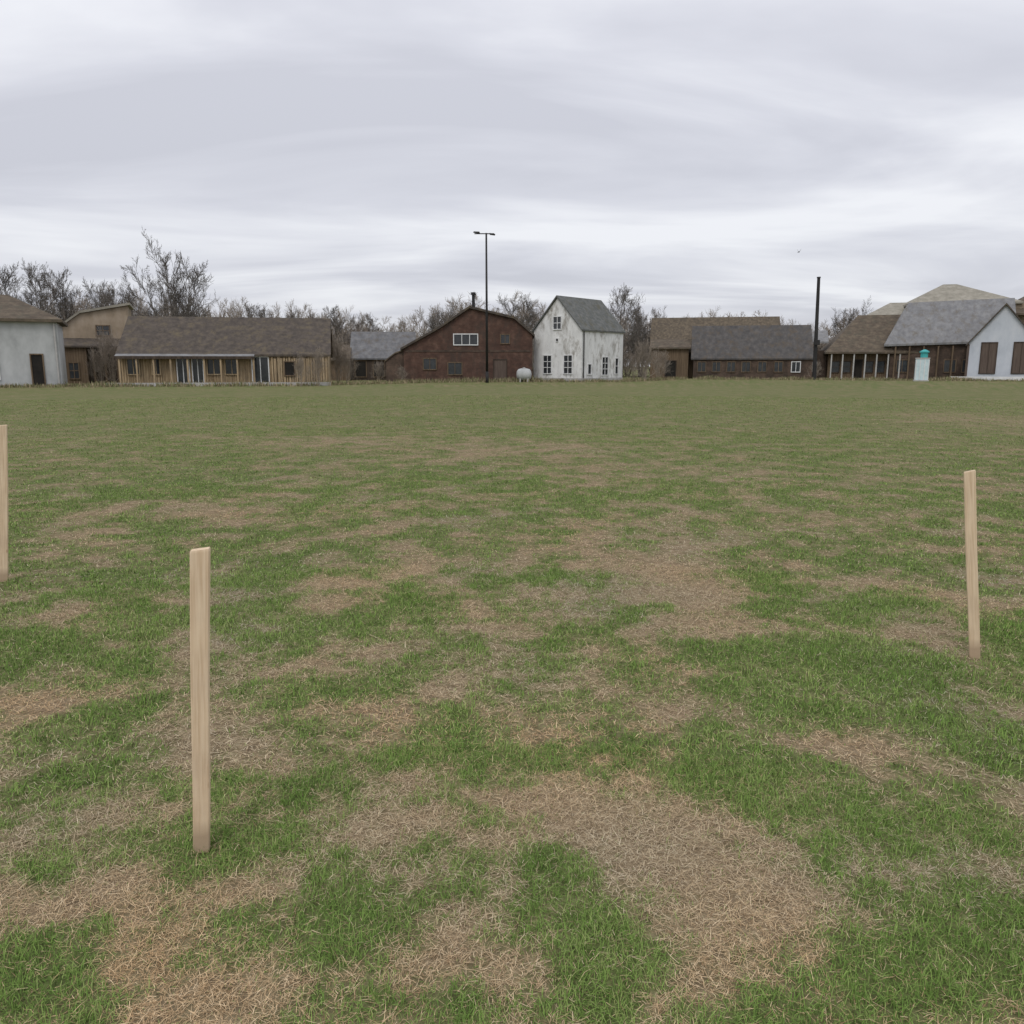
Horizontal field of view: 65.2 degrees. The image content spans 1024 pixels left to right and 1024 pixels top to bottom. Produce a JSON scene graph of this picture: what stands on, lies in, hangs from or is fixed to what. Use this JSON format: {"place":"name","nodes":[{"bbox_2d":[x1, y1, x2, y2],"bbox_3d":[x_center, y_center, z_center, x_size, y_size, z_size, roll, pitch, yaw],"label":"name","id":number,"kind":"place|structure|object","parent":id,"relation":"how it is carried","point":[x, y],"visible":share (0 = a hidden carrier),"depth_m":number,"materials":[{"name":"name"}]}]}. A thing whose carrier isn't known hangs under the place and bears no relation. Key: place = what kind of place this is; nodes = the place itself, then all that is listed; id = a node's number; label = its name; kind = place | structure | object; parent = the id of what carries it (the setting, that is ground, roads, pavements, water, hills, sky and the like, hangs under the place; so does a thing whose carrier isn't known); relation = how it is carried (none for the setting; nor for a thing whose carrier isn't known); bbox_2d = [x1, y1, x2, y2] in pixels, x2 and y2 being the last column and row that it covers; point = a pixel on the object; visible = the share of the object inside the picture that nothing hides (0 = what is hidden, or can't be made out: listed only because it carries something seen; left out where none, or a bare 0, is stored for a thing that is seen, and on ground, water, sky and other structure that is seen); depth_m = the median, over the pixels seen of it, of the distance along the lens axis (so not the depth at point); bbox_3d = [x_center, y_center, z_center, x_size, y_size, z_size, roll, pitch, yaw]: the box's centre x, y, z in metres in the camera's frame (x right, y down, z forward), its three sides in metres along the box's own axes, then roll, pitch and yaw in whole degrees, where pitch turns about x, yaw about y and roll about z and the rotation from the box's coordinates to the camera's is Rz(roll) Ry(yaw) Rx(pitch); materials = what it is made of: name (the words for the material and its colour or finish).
{"place":"outdoors","nodes":[
{"label":"outdoors","id":0,"kind":"place"},
{"bbox_2d":[494,360,505,379],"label":"door","id":1,"kind":"structure","parent":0,"point":[499,368],"depth_m":78.75,"materials":[{"name":"wood"}]},
{"bbox_2d":[0,367,1023,1023],"bbox_3d":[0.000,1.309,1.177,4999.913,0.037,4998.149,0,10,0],"label":"ground","id":2,"kind":"structure","parent":0,"point":[898,393],"depth_m":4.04,"materials":[{"name":"plant"}]},
{"bbox_2d":[0,425,8,581],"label":"wooden stake","id":3,"kind":"object","parent":2,"relation":"on","point":[4,574],"visible":0.93,"depth_m":5.56,"materials":[{"name":"brown wood"}]},
{"bbox_2d":[0,262,32,302],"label":"bare tree","id":4,"kind":"object","parent":2,"relation":"on","point":[4,281],"visible":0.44,"depth_m":85.96,"materials":[{"name":"grey plant"}]},
{"bbox_2d":[0,321,67,385],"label":"walls","id":5,"kind":"structure","parent":2,"relation":"on","point":[20,342],"depth_m":57.99,"materials":[{"name":"grey paint"}]},
{"bbox_2d":[0,294,67,326],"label":"roof","id":6,"kind":"structure","parent":5,"relation":"on","point":[13,309],"depth_m":58.11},
{"bbox_2d":[29,354,45,385],"bbox_3d":[-34.602,-10.348,58.388,0.880,2.380,0.098,-5,11,-26],"label":"door frame","id":7,"kind":"object","parent":5,"relation":"attached to","point":[43,367],"visible":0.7,"depth_m":58.34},
{"bbox_2d":[31,355,44,384],"bbox_3d":[-34.625,-10.357,58.435,0.700,2.200,0.036,-5,11,-26],"label":"door pane","id":8,"kind":"object","parent":7,"relation":"in","point":[37,369],"visible":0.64,"depth_m":58.41,"materials":[{"name":"wood"}]},
{"bbox_2d":[53,322,59,383],"bbox_3d":[-33.412,-11.543,58.704,0.120,4.637,0.120,-5,11,-26],"label":"drainpipe","id":9,"kind":"object","parent":5,"relation":"attached to","point":[56,352],"visible":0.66,"depth_m":58.63,"materials":[{"name":"metal"}]},
{"bbox_2d":[19,257,72,318],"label":"bare tree","id":10,"kind":"object","parent":2,"relation":"on","point":[35,292],"visible":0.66,"depth_m":88.81,"materials":[{"name":"grey plant"}]},
{"bbox_2d":[46,266,90,319],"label":"bare tree","id":11,"kind":"object","parent":2,"relation":"on","point":[61,287],"visible":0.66,"depth_m":91.38,"materials":[{"name":"grey plant"}]},
{"bbox_2d":[62,303,133,383],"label":"timber outbuilding","id":12,"kind":"structure","parent":2,"relation":"on","point":[79,335],"depth_m":70.81,"materials":[{"name":"beige paint"}]},
{"bbox_2d":[69,363,78,377],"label":"window pane","id":13,"kind":"structure","parent":12,"relation":"in","point":[70,364],"depth_m":69.62,"materials":[{"name":"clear glass"}]},
{"bbox_2d":[68,362,80,378],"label":"window frame","id":14,"kind":"structure","parent":12,"relation":"in","point":[69,370],"depth_m":69.61,"materials":[{"name":"brown wood"}]},
{"bbox_2d":[96,326,108,334],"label":"upper window pane","id":15,"kind":"structure","parent":12,"relation":"in","point":[97,327],"depth_m":71.43,"materials":[{"name":"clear glass"}]},
{"bbox_2d":[83,344,116,382],"bbox_3d":[-33.421,-12.008,64.865,2.380,3.477,2.777,-4,11,-20],"label":"bare shrub","id":16,"kind":"object","parent":2,"relation":"on","point":[98,360],"visible":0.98,"depth_m":64.71,"materials":[{"name":"plant"}]},
{"bbox_2d":[88,325,121,382],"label":"bare shrub","id":17,"kind":"object","parent":2,"relation":"on","point":[111,348],"visible":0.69,"depth_m":66.37,"materials":[{"name":"plant"}]},
{"bbox_2d":[81,278,139,315],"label":"bare tree","id":18,"kind":"object","parent":2,"relation":"on","point":[102,293],"visible":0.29,"depth_m":86.56,"materials":[{"name":"grey plant"}]},
{"bbox_2d":[90,273,139,315],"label":"bare tree","id":19,"kind":"object","parent":2,"relation":"on","point":[118,301],"visible":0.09,"depth_m":92.16,"materials":[{"name":"grey plant"}]},
{"bbox_2d":[117,229,218,316],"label":"bare tree","id":20,"kind":"object","parent":2,"relation":"on","point":[173,300],"visible":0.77,"depth_m":88.77,"materials":[{"name":"grey plant"}]},
{"bbox_2d":[190,547,210,853],"bbox_3d":[-0.953,0.644,2.450,0.056,1.095,0.033,1,10,-14],"label":"wooden stake","id":21,"kind":"object","parent":2,"relation":"on","point":[200,560],"visible":0.91,"depth_m":2.42,"materials":[{"name":"brown wood"}]},
{"bbox_2d":[109,316,332,385],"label":"long timber barn","id":22,"kind":"structure","parent":2,"relation":"on","point":[153,350],"depth_m":62.97,"materials":[{"name":"beige wood"}]},
{"bbox_2d":[127,359,138,373],"bbox_3d":[-28.927,-11.099,61.113,0.800,1.100,0.035,-2,11,-11],"label":"window pane","id":23,"kind":"structure","parent":22,"relation":"in","point":[129,361],"depth_m":61.08,"materials":[{"name":"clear glass"}]},
{"bbox_2d":[126,359,140,374],"bbox_3d":[-28.917,-11.090,61.062,0.980,1.280,0.098,-2,11,-11],"label":"window frame","id":24,"kind":"structure","parent":22,"relation":"in","point":[126,359],"depth_m":61.07,"materials":[{"name":"beige wood"}]},
{"bbox_2d":[207,359,219,373],"bbox_3d":[-23.186,-11.300,62.211,0.900,1.100,0.035,-2,11,-11],"label":"window pane","id":25,"kind":"structure","parent":22,"relation":"in","point":[209,361],"depth_m":62.20,"materials":[{"name":"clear glass"}]},
{"bbox_2d":[225,360,236,373],"bbox_3d":[-21.877,-11.345,62.461,0.900,1.100,0.035,-2,11,-11],"label":"window pane","id":26,"kind":"structure","parent":22,"relation":"in","point":[228,362],"depth_m":62.44,"materials":[{"name":"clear glass"}]},
{"bbox_2d":[224,359,238,374],"bbox_3d":[-21.867,-11.336,62.410,1.080,1.280,0.098,-2,11,-11],"label":"window frame","id":27,"kind":"structure","parent":22,"relation":"in","point":[224,359],"depth_m":62.37,"materials":[{"name":"beige wood"}]},
{"bbox_2d":[244,301,271,317],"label":"bare tree","id":28,"kind":"object","parent":2,"relation":"on","point":[262,311],"visible":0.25,"depth_m":108.29,"materials":[{"name":"grey plant"}]},
{"bbox_2d":[293,354,311,385],"bbox_3d":[-15.795,-10.672,59.561,1.864,2.723,1.598,6,12,28],"label":"bare shrub","id":29,"kind":"object","parent":2,"relation":"on","point":[299,366],"visible":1,"depth_m":59.56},
{"bbox_2d":[284,304,322,317],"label":"bare tree","id":30,"kind":"object","parent":2,"relation":"on","point":[292,314],"visible":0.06,"depth_m":107.29,"materials":[{"name":"grey plant"}]},
{"bbox_2d":[307,346,327,385],"bbox_3d":[-14.766,-11.169,60.986,1.830,3.207,1.569,1,10,7],"label":"bare shrub","id":31,"kind":"object","parent":2,"relation":"on","point":[318,361],"visible":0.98,"depth_m":60.82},
{"bbox_2d":[330,334,348,380],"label":"bare shrub","id":32,"kind":"object","parent":2,"relation":"on","point":[334,347],"visible":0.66,"depth_m":70.26,"materials":[{"name":"plant"}]},
{"bbox_2d":[323,305,356,344],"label":"bare tree","id":33,"kind":"object","parent":2,"relation":"on","point":[340,327],"visible":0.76,"depth_m":108.41,"materials":[{"name":"grey plant"}]},
{"bbox_2d":[332,344,358,382],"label":"bare shrub","id":34,"kind":"object","parent":2,"relation":"on","point":[348,360],"visible":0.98,"depth_m":68.86,"materials":[{"name":"plant"}]},
{"bbox_2d":[342,315,382,342],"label":"bare tree","id":35,"kind":"object","parent":2,"relation":"on","point":[373,327],"visible":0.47,"depth_m":114.96,"materials":[{"name":"grey plant"}]},
{"bbox_2d":[331,332,415,380],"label":"grey roof shed","id":36,"kind":"structure","parent":2,"relation":"on","point":[369,350],"depth_m":85.58,"materials":[{"name":"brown wood"}]},
{"bbox_2d":[371,360,385,379],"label":"bare shrub","id":37,"kind":"object","parent":2,"relation":"on","point":[380,366],"visible":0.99,"depth_m":80.70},
{"bbox_2d":[386,351,403,380],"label":"wing walls","id":38,"kind":"structure","parent":2,"relation":"on","point":[394,362],"depth_m":79.00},
{"bbox_2d":[3,284,860,375],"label":"distant tree line","id":39,"kind":"object","parent":2,"relation":"on","point":[239,313],"visible":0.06,"depth_m":135.91,"materials":[{"name":"plant"}]},
{"bbox_2d":[424,298,457,332],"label":"bare tree","id":40,"kind":"object","parent":2,"relation":"on","point":[432,323],"visible":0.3,"depth_m":102.12,"materials":[{"name":"grey plant"}]},
{"bbox_2d":[403,309,531,380],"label":"walls","id":41,"kind":"structure","parent":2,"relation":"on","point":[470,321],"depth_m":78.40,"materials":[{"name":"red brick"}]},
{"bbox_2d":[423,358,436,369],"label":"window frame","id":42,"kind":"object","parent":41,"relation":"attached to","point":[429,363],"visible":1,"depth_m":78.61,"materials":[{"name":"brown wood"}]},
{"bbox_2d":[424,359,435,368],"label":"window pane","id":43,"kind":"object","parent":42,"relation":"in","point":[432,363],"visible":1,"depth_m":78.66,"materials":[{"name":"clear glass"}]},
{"bbox_2d":[447,362,462,374],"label":"window frame","id":44,"kind":"object","parent":41,"relation":"attached to","point":[454,374],"visible":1,"depth_m":78.69,"materials":[{"name":"brown wood"}]},
{"bbox_2d":[448,363,461,373],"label":"window pane","id":45,"kind":"object","parent":44,"relation":"attached to","point":[454,368],"visible":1,"depth_m":78.73,"materials":[{"name":"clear glass"}]},
{"bbox_2d":[453,334,477,344],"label":"window frame","id":46,"kind":"object","parent":41,"relation":"attached to","point":[469,339],"visible":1,"depth_m":78.17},
{"bbox_2d":[454,335,476,343],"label":"window pane","id":47,"kind":"object","parent":46,"relation":"in","point":[464,339],"visible":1,"depth_m":78.23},
{"bbox_2d":[400,306,534,349],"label":"roof","id":48,"kind":"structure","parent":41,"relation":"on","point":[460,313],"depth_m":77.69,"materials":[{"name":"brown"}]},
{"bbox_2d":[405,350,529,351],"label":"string course","id":49,"kind":"object","parent":41,"relation":"attached to","point":[467,350],"visible":1,"depth_m":78.40,"materials":[{"name":"brick"}]},
{"bbox_2d":[473,231,494,382],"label":"street lamp","id":50,"kind":"object","parent":2,"relation":"on","point":[486,287],"visible":0.89,"depth_m":71.69,"materials":[{"name":"metal"}]},
{"bbox_2d":[0,375,1023,387],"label":"dry weeds","id":51,"kind":"object","parent":2,"relation":"on","point":[337,382],"visible":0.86,"depth_m":74.49,"materials":[{"name":"brown plant"}]},
{"bbox_2d":[496,293,541,351],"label":"bare tree","id":52,"kind":"object","parent":2,"relation":"on","point":[531,313],"visible":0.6,"depth_m":104.57,"materials":[{"name":"grey plant"}]},
{"bbox_2d":[516,367,531,381],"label":"propane tank","id":53,"kind":"object","parent":2,"relation":"on","point":[523,373],"visible":0.94,"depth_m":75.47,"materials":[{"name":"metal"}]},
{"bbox_2d":[534,298,622,377],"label":"walls","id":54,"kind":"structure","parent":2,"relation":"on","point":[570,336],"depth_m":78.41,"materials":[{"name":"paint"}]},
{"bbox_2d":[543,355,551,373],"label":"window frame","id":55,"kind":"object","parent":54,"relation":"attached to","point":[547,361],"visible":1,"depth_m":79.22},
{"bbox_2d":[544,356,550,372],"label":"window pane","id":56,"kind":"object","parent":55,"relation":"in","point":[545,364],"visible":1,"depth_m":79.29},
{"bbox_2d":[563,355,572,373],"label":"window frame","id":57,"kind":"object","parent":54,"relation":"attached to","point":[567,361],"visible":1,"depth_m":77.64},
{"bbox_2d":[564,356,571,372],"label":"window pane","id":58,"kind":"object","parent":57,"relation":"in","point":[567,364],"visible":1,"depth_m":77.70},
{"bbox_2d":[532,295,625,332],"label":"roof","id":59,"kind":"structure","parent":54,"relation":"on","point":[592,315],"depth_m":79.08,"materials":[{"name":"stone"}]},
{"bbox_2d":[601,356,608,375],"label":"side window frame","id":60,"kind":"object","parent":54,"relation":"attached to","point":[602,365],"visible":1,"depth_m":79.49,"materials":[{"name":"white paint"}]},
{"bbox_2d":[602,357,607,374],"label":"side window pane","id":61,"kind":"object","parent":60,"relation":"attached to","point":[605,367],"visible":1,"depth_m":79.81,"materials":[{"name":"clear glass"}]},
{"bbox_2d":[538,377,622,381],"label":"plinth","id":62,"kind":"structure","parent":2,"relation":"on","point":[617,378],"depth_m":79.05,"materials":[{"name":"concrete"}]},
{"bbox_2d":[331,322,829,376],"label":"distant hedge","id":63,"kind":"object","parent":2,"relation":"on","point":[624,357],"visible":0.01,"depth_m":113.85,"materials":[{"name":"plant"}]},
{"bbox_2d":[608,285,650,376],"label":"bare tree","id":64,"kind":"object","parent":2,"relation":"on","point":[629,302],"visible":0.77,"depth_m":101.73,"materials":[{"name":"grey plant"}]},
{"bbox_2d":[624,349,641,379],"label":"bare shrub","id":65,"kind":"object","parent":2,"relation":"on","point":[629,361],"visible":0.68,"depth_m":84.55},
{"bbox_2d":[628,335,659,379],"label":"bare shrub","id":66,"kind":"object","parent":2,"relation":"on","point":[646,357],"visible":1,"depth_m":82.27,"materials":[{"name":"plant"}]},
{"bbox_2d":[623,296,666,376],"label":"bare tree","id":67,"kind":"object","parent":2,"relation":"on","point":[643,318],"visible":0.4,"depth_m":108.83,"materials":[{"name":"grey plant"}]},
{"bbox_2d":[642,348,671,376],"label":"bare shrub","id":68,"kind":"object","parent":2,"relation":"on","point":[660,367],"visible":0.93,"depth_m":88.38,"materials":[{"name":"plant"}]},
{"bbox_2d":[649,316,812,378],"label":"brick barn","id":69,"kind":"structure","parent":2,"relation":"on","point":[748,347],"depth_m":96.28,"materials":[{"name":"grey wood"}]},
{"bbox_2d":[698,362,705,371],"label":"window pane","id":70,"kind":"structure","parent":69,"relation":"in","point":[699,363],"depth_m":96.14,"materials":[{"name":"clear glass"}]},
{"bbox_2d":[712,362,719,371],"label":"window pane","id":71,"kind":"structure","parent":69,"relation":"in","point":[714,369],"depth_m":95.82,"materials":[{"name":"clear glass"}]},
{"bbox_2d":[727,362,734,371],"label":"window pane","id":72,"kind":"structure","parent":69,"relation":"in","point":[730,368],"depth_m":95.45,"materials":[{"name":"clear glass"}]},
{"bbox_2d":[742,362,749,371],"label":"window pane","id":73,"kind":"structure","parent":69,"relation":"in","point":[745,367],"depth_m":95.10,"materials":[{"name":"grey glass"}]},
{"bbox_2d":[758,362,765,371],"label":"window pane","id":74,"kind":"structure","parent":69,"relation":"in","point":[761,368],"depth_m":94.73,"materials":[{"name":"grey glass"}]},
{"bbox_2d":[774,362,782,371],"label":"window pane","id":75,"kind":"structure","parent":69,"relation":"in","point":[776,363],"depth_m":94.36,"materials":[{"name":"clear glass"}]},
{"bbox_2d":[792,362,799,371],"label":"window pane","id":76,"kind":"structure","parent":69,"relation":"in","point":[795,365],"depth_m":93.94,"materials":[{"name":"grey glass"}]},
{"bbox_2d":[812,277,820,379],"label":"utility pole","id":77,"kind":"object","parent":2,"relation":"on","point":[816,344],"visible":0.85,"depth_m":85.73,"materials":[{"name":"metal"}]},
{"bbox_2d":[829,296,871,340],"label":"bare tree","id":78,"kind":"object","parent":2,"relation":"on","point":[849,318],"visible":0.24,"depth_m":120.87,"materials":[{"name":"grey plant"}]},
{"bbox_2d":[812,315,918,378],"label":"brown roof hall","id":79,"kind":"structure","parent":2,"relation":"on","point":[855,348],"depth_m":94.14,"materials":[{"name":"brown wood"}]},
{"bbox_2d":[832,362,838,371],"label":"window pane","id":80,"kind":"structure","parent":79,"relation":"in","point":[835,365],"depth_m":94.66,"materials":[{"name":"grey glass"}]},
{"bbox_2d":[843,362,849,371],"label":"window pane","id":81,"kind":"structure","parent":79,"relation":"in","point":[846,365],"depth_m":94.33,"materials":[{"name":"grey glass"}]},
{"bbox_2d":[865,362,872,371],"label":"window pane","id":82,"kind":"structure","parent":79,"relation":"in","point":[869,365],"depth_m":93.71,"materials":[{"name":"grey glass"}]},
{"bbox_2d":[876,362,883,371],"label":"window pane","id":83,"kind":"structure","parent":79,"relation":"in","point":[880,365],"depth_m":93.39,"materials":[{"name":"grey glass"}]},
{"bbox_2d":[913,349,929,380],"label":"advertising column","id":84,"kind":"object","parent":2,"relation":"on","point":[922,364],"visible":0.97,"depth_m":80.25,"materials":[{"name":"concrete"}]},
{"bbox_2d":[884,298,1015,378],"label":"grey roof hall","id":85,"kind":"structure","parent":2,"relation":"on","point":[944,333],"depth_m":90.88,"materials":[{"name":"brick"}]},
{"bbox_2d":[896,360,907,371],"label":"window pane","id":86,"kind":"structure","parent":85,"relation":"in","point":[904,367],"depth_m":91.86,"materials":[{"name":"black glass"}]},
{"bbox_2d":[944,360,955,371],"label":"window pane","id":87,"kind":"structure","parent":85,"relation":"in","point":[946,365],"depth_m":90.12,"materials":[{"name":"black glass"}]},
{"bbox_2d":[964,470,979,658],"bbox_3d":[2.371,0.335,4.120,0.054,1.108,0.031,-2,8,25],"label":"wooden stake","id":88,"kind":"object","parent":2,"relation":"on","point":[970,514],"visible":0.92,"depth_m":4.10,"materials":[{"name":"brown wood"}]},
{"bbox_2d":[950,376,1023,380],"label":"kerb","id":89,"kind":"structure","parent":2,"relation":"on","point":[1005,378],"depth_m":82.69,"materials":[{"name":"white paint"}]},
{"bbox_2d":[967,305,1023,376],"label":"walls","id":90,"kind":"structure","parent":2,"relation":"on","point":[1004,327],"depth_m":83.34,"materials":[{"name":"white paint"}]},
{"bbox_2d":[964,344,969,375],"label":"corner board","id":91,"kind":"object","parent":90,"relation":"attached to","point":[967,357],"visible":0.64,"depth_m":84.92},
{"bbox_2d":[978,342,997,373],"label":"door frame","id":92,"kind":"object","parent":90,"relation":"attached to","point":[988,357],"visible":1,"depth_m":83.96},
{"bbox_2d":[979,343,996,372],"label":"door pane","id":93,"kind":"object","parent":92,"relation":"in","point":[985,359],"visible":1,"depth_m":84.03,"materials":[{"name":"wood"}]},
{"bbox_2d":[966,303,1023,345],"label":"roof","id":94,"kind":"structure","parent":90,"relation":"on","point":[1015,314],"depth_m":82.61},
{"bbox_2d":[1010,342,1023,373],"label":"door frame","id":95,"kind":"object","parent":90,"relation":"attached to","point":[1020,359],"visible":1,"depth_m":82.84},
{"bbox_2d":[1012,343,1023,372],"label":"door pane","id":96,"kind":"object","parent":95,"relation":"in","point":[1017,356],"visible":1,"depth_m":82.78,"materials":[{"name":"wood"}]},
{"bbox_2d":[1015,303,1023,321],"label":"walls","id":97,"kind":"structure","parent":2,"relation":"on","point":[1020,306],"depth_m":103.41,"materials":[{"name":"beige paint"}]},
{"bbox_2d":[903,284,1023,306],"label":"roof","id":98,"kind":"structure","parent":97,"relation":"on","point":[949,292],"depth_m":106.88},
{"bbox_2d":[1016,297,1023,315],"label":"roof","id":99,"kind":"structure","parent":97,"relation":"on","point":[1019,311],"depth_m":102.94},
{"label":"walls","id":100,"kind":"object","parent":2,"relation":"on","visible":0},
{"bbox_2d":[867,302,907,314],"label":"roof","id":101,"kind":"structure","parent":100,"relation":"on","point":[893,309],"depth_m":108.76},
{"bbox_2d":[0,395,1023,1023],"bbox_3d":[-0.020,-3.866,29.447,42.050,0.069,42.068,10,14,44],"label":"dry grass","id":102,"kind":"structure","parent":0,"point":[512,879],"depth_m":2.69,"materials":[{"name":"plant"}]},
{"bbox_2d":[0,0,1023,366],"label":"sky","id":103,"kind":"structure","parent":0,"point":[321,154],"materials":[{"name":"grey"}]},
{"bbox_2d":[554,317,560,328],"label":"window pane","id":104,"kind":"object","parent":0,"point":[555,323],"visible":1,"depth_m":77.83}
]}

